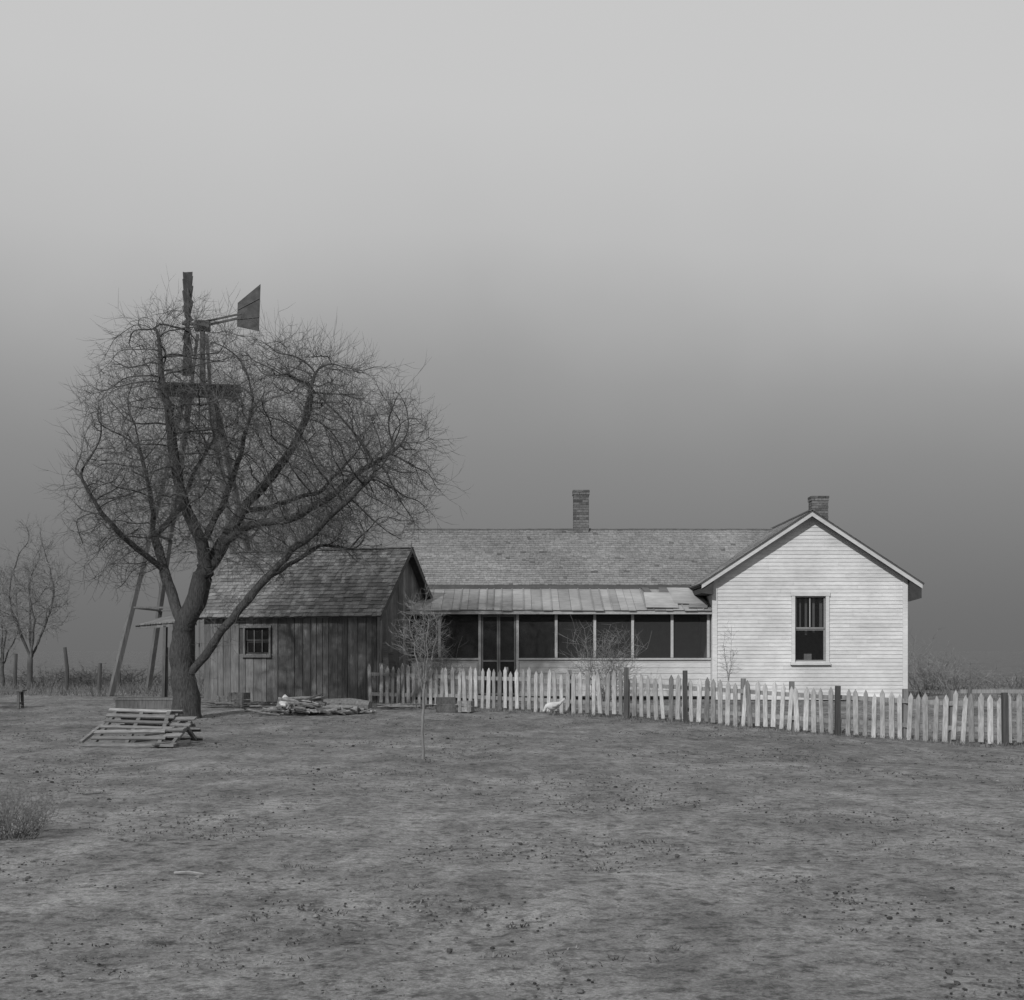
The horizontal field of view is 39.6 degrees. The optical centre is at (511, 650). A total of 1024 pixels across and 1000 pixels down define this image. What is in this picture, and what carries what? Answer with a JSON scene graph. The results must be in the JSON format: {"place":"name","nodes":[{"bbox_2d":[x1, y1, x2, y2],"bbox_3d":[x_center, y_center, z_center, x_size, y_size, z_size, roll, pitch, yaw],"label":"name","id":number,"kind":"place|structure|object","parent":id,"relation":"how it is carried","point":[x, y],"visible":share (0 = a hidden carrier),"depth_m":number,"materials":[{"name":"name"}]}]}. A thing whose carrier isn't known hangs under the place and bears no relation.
{"place":"outdoors","nodes":[
{"label":"outdoors","id":0,"kind":"place"},
{"bbox_2d":[0,651,1023,999],"bbox_3d":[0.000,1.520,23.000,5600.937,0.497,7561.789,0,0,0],"label":"ground","id":1,"kind":"structure","parent":0,"point":[814,955],"depth_m":10.32,"materials":[{"name":"soil"}]},
{"bbox_2d":[0,690,26,708],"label":"wooden bench","id":2,"kind":"object","parent":1,"relation":"on","point":[19,693],"visible":1,"depth_m":33.36,"materials":[{"name":"grey wood"}]},
{"bbox_2d":[13,654,17,689],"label":"fence post","id":3,"kind":"object","parent":1,"relation":"on","point":[15,670],"visible":0.81,"depth_m":46.95,"materials":[{"name":"grey wood"}]},
{"bbox_2d":[0,563,40,685],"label":"bare tree","id":4,"kind":"object","parent":1,"relation":"on","point":[2,648],"visible":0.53,"depth_m":49.97,"materials":[{"name":"grey plant"}]},
{"bbox_2d":[0,511,80,688],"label":"bare tree","id":5,"kind":"object","parent":1,"relation":"on","point":[18,632],"visible":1,"depth_m":47.87,"materials":[{"name":"grey plant"}]},
{"bbox_2d":[0,767,81,840],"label":"bare shrub","id":6,"kind":"object","parent":1,"relation":"on","point":[8,826],"visible":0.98,"depth_m":11.27,"materials":[{"name":"grey plant"}]},
{"bbox_2d":[0,663,108,687],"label":"bare shrub","id":7,"kind":"object","parent":1,"relation":"on","point":[42,679],"visible":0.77,"depth_m":49.86,"materials":[{"name":"grey plant"}]},
{"bbox_2d":[63,647,68,690],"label":"fence post","id":8,"kind":"object","parent":1,"relation":"on","point":[66,669],"visible":0.81,"depth_m":45.95,"materials":[{"name":"grey wood"}]},
{"bbox_2d":[44,665,122,683],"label":"bare shrub","id":9,"kind":"object","parent":1,"relation":"on","point":[79,675],"visible":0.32,"depth_m":55.74,"materials":[{"name":"grey plant"}]},
{"bbox_2d":[97,663,101,689],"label":"fence post","id":10,"kind":"object","parent":1,"relation":"on","point":[99,679],"visible":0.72,"depth_m":42.95,"materials":[{"name":"grey wood"}]},
{"bbox_2d":[49,661,157,685],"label":"bare shrub","id":11,"kind":"object","parent":1,"relation":"on","point":[86,677],"visible":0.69,"depth_m":51.89,"materials":[{"name":"grey plant"}]},
{"bbox_2d":[115,660,120,689],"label":"fence post","id":12,"kind":"object","parent":1,"relation":"on","point":[119,679],"visible":0.19,"depth_m":46.96,"materials":[{"name":"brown wood"}]},
{"bbox_2d":[93,665,169,684],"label":"bare shrub","id":13,"kind":"object","parent":1,"relation":"on","point":[131,680],"visible":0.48,"depth_m":53.74,"materials":[{"name":"grey plant"}]},
{"bbox_2d":[79,708,202,746],"bbox_3d":[-5.867,1.226,22.873,1.727,0.589,1.815,0,0,6],"label":"slatted wood rack","id":14,"kind":"object","parent":1,"relation":"on","point":[160,729],"visible":0.98,"depth_m":22.57,"materials":[{"name":"grey wood"}]},
{"bbox_2d":[113,697,172,708],"bbox_3d":[-8.537,1.233,33.492,1.600,0.260,0.415,0,0,-3],"label":"trough","id":15,"kind":"object","parent":1,"relation":"on","point":[143,702],"visible":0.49,"depth_m":33.30,"materials":[{"name":"grey wood"}]},
{"bbox_2d":[166,647,167,696],"bbox_3d":[-9.271,0.708,37.998,0.166,1.588,0.136,0,0,0],"label":"fence post","id":16,"kind":"object","parent":1,"relation":"on","point":[167,673],"visible":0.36,"depth_m":37.97,"materials":[{"name":"grey wood"}]},
{"bbox_2d":[107,272,260,696],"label":"windmill","id":17,"kind":"object","parent":1,"relation":"on","point":[249,303],"visible":0.44,"depth_m":42.96,"materials":[{"name":"grey wood"}]},
{"bbox_2d":[228,692,249,706],"bbox_3d":[-6.520,1.177,33.991,0.400,0.350,0.368,0,0,18],"label":"wooden crate","id":18,"kind":"object","parent":1,"relation":"on","point":[240,697],"visible":0.88,"depth_m":33.84,"materials":[{"name":"grey wood"}]},
{"bbox_2d":[201,701,276,706],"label":"scrap boards","id":19,"kind":"object","parent":1,"relation":"on","point":[256,703],"visible":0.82,"depth_m":33.57,"materials":[{"name":"grey wood"}]},
{"bbox_2d":[36,266,469,717],"bbox_3d":[-5.455,-3.312,30.142,9.323,9.579,5.854,0,0,0],"label":"bare tree","id":20,"kind":"object","parent":1,"relation":"on","point":[185,666],"visible":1,"depth_m":29.84,"materials":[{"name":"grey plant"}]},
{"bbox_2d":[276,695,287,705],"bbox_3d":[-5.096,1.202,31.928,0.405,0.439,0.405,0,0,0],"label":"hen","id":21,"kind":"object","parent":1,"relation":"on","point":[281,702],"visible":0.26,"depth_m":31.81,"materials":[{"name":"fabric"}]},
{"bbox_2d":[134,547,432,702],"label":"wooden shed","id":22,"kind":"structure","parent":1,"relation":"on","point":[323,633],"depth_m":36.51,"materials":[{"name":"grey wood"}]},
{"bbox_2d":[241,625,271,656],"bbox_3d":[-6.554,-0.230,36.633,0.860,0.820,0.180,0,0,20],"label":"window frame","id":23,"kind":"structure","parent":22,"relation":"in","point":[245,629],"depth_m":36.65,"materials":[{"name":"grey wood"}]},
{"bbox_2d":[410,630,412,698],"bbox_3d":[-2.522,0.365,37.710,0.041,1.850,0.840,0,0,20],"label":"plank door","id":24,"kind":"structure","parent":22,"relation":"in","point":[411,630],"depth_m":37.31,"materials":[{"name":"grey wood"}]},
{"bbox_2d":[248,450,363,550],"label":"bare tree","id":25,"kind":"object","parent":1,"relation":"on","point":[299,521],"visible":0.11,"depth_m":43.80,"materials":[{"name":"grey plant"}]},
{"bbox_2d":[241,693,375,714],"bbox_3d":[-4.582,1.198,31.507,3.125,0.511,1.960,0,0,0],"label":"firewood pile","id":26,"kind":"object","parent":1,"relation":"on","point":[313,704],"visible":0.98,"depth_m":31.29,"materials":[{"name":"grey wood"}]},
{"bbox_2d":[382,642,406,703],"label":"leaning planks","id":27,"kind":"object","parent":1,"relation":"on","point":[388,659],"visible":0.45,"depth_m":35.88,"materials":[{"name":"grey wood"}]},
{"bbox_2d":[372,703,457,707],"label":"scrap boards","id":28,"kind":"object","parent":1,"relation":"on","point":[387,705],"visible":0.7,"depth_m":33.23,"materials":[{"name":"grey wood"}]},
{"bbox_2d":[388,576,455,758],"bbox_3d":[-1.249,0.252,19.743,0.934,2.600,1.021,0,0,-39],"label":"sapling","id":29,"kind":"object","parent":1,"relation":"on","point":[423,680],"visible":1,"depth_m":19.79,"materials":[{"name":"grey plant"}]},
{"bbox_2d":[82,722,775,874],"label":"loose sticks","id":30,"kind":"object","parent":1,"relation":"on","point":[183,872],"visible":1,"depth_m":13.95,"materials":[{"name":"grey wood"}]},
{"bbox_2d":[419,629,468,693],"bbox_3d":[-1.785,0.395,36.642,1.277,1.900,1.762,0,0,-24],"label":"bare shrub","id":31,"kind":"object","parent":1,"relation":"on","point":[443,664],"visible":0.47,"depth_m":36.52,"materials":[{"name":"grey plant"}]},
{"bbox_2d":[436,697,455,711],"bbox_3d":[-1.497,1.225,32.191,0.420,0.340,0.368,0,0,-8],"label":"wooden crate","id":32,"kind":"object","parent":1,"relation":"on","point":[445,700],"visible":1,"depth_m":32.03,"materials":[{"name":"grey wood"}]},
{"bbox_2d":[458,701,474,711],"bbox_3d":[-1.037,1.265,32.191,0.300,0.260,0.318,0,0,15],"label":"wooden crate","id":33,"kind":"object","parent":1,"relation":"on","point":[466,706],"visible":1,"depth_m":32.06,"materials":[{"name":"grey wood"}]},
{"bbox_2d":[0,711,1023,999],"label":"soil clods","id":34,"kind":"object","parent":1,"relation":"on","point":[580,991],"visible":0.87,"depth_m":11.48,"materials":[{"name":"grey soil"}]},
{"bbox_2d":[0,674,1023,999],"bbox_3d":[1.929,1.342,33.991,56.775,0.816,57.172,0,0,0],"label":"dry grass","id":35,"kind":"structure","parent":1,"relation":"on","point":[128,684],"depth_m":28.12,"materials":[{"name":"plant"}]},
{"bbox_2d":[543,698,564,714],"bbox_3d":[0.927,1.226,31.201,0.487,0.391,0.256,0,0,-35],"label":"white hen","id":36,"kind":"object","parent":1,"relation":"on","point":[553,706],"visible":1,"depth_m":31.14,"materials":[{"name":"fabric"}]},
{"bbox_2d":[556,617,651,701],"bbox_3d":[2.251,0.280,35.447,2.451,2.379,2.192,0,0,0],"label":"bare shrub","id":37,"kind":"object","parent":1,"relation":"on","point":[617,671],"visible":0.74,"depth_m":35.55,"materials":[{"name":"grey plant"}]},
{"bbox_2d":[402,490,924,700],"bbox_3d":[3.740,-1.619,40.995,13.820,6.198,8.650,0,0,0],"label":"farmhouse","id":38,"kind":"object","parent":1,"relation":"on","point":[812,597],"visible":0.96,"depth_m":37.39,"materials":[{"name":"white paint"}]},
{"bbox_2d":[790,592,830,664],"bbox_3d":[7.759,-0.573,37.000,1.039,1.899,0.180,0,0,0],"label":"window frame","id":39,"kind":"structure","parent":38,"relation":"in","point":[825,595],"depth_m":36.95,"materials":[{"name":"white paint"}]},
{"bbox_2d":[367,663,1023,745],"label":"picket fence","id":40,"kind":"object","parent":1,"relation":"on","point":[1004,704],"visible":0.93,"depth_m":29.30,"materials":[{"name":"white wood"}]},
{"bbox_2d":[711,621,744,680],"bbox_3d":[5.133,0.330,34.029,0.842,2.185,0.772,0,0,0],"label":"sapling","id":41,"kind":"object","parent":1,"relation":"on","point":[733,653],"visible":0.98,"depth_m":34.02,"materials":[{"name":"grey plant"}]},
{"bbox_2d":[908,613,950,687],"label":"bare shrub","id":42,"kind":"object","parent":1,"relation":"on","point":[909,664],"visible":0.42,"depth_m":49.99,"materials":[{"name":"grey plant"}]},
{"bbox_2d":[908,650,969,689],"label":"bare shrub","id":43,"kind":"object","parent":1,"relation":"on","point":[925,686],"visible":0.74,"depth_m":46.74,"materials":[{"name":"grey plant"}]},
{"bbox_2d":[915,658,996,690],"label":"bare shrub","id":44,"kind":"object","parent":1,"relation":"on","point":[955,682],"visible":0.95,"depth_m":45.94,"materials":[{"name":"grey plant"}]},
{"bbox_2d":[960,686,1023,711],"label":"rail fence","id":45,"kind":"object","parent":1,"relation":"on","point":[969,690],"visible":0.42,"depth_m":33.03,"materials":[{"name":"grey wood"}]},
{"bbox_2d":[975,668,1023,687],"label":"bare shrub","id":46,"kind":"object","parent":1,"relation":"on","point":[1003,678],"visible":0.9,"depth_m":49.98,"materials":[{"name":"grey plant"}]},
{"bbox_2d":[0,0,1023,650],"label":"sky","id":47,"kind":"structure","parent":0,"point":[675,263],"materials":[{"name":"grey"}]}
]}

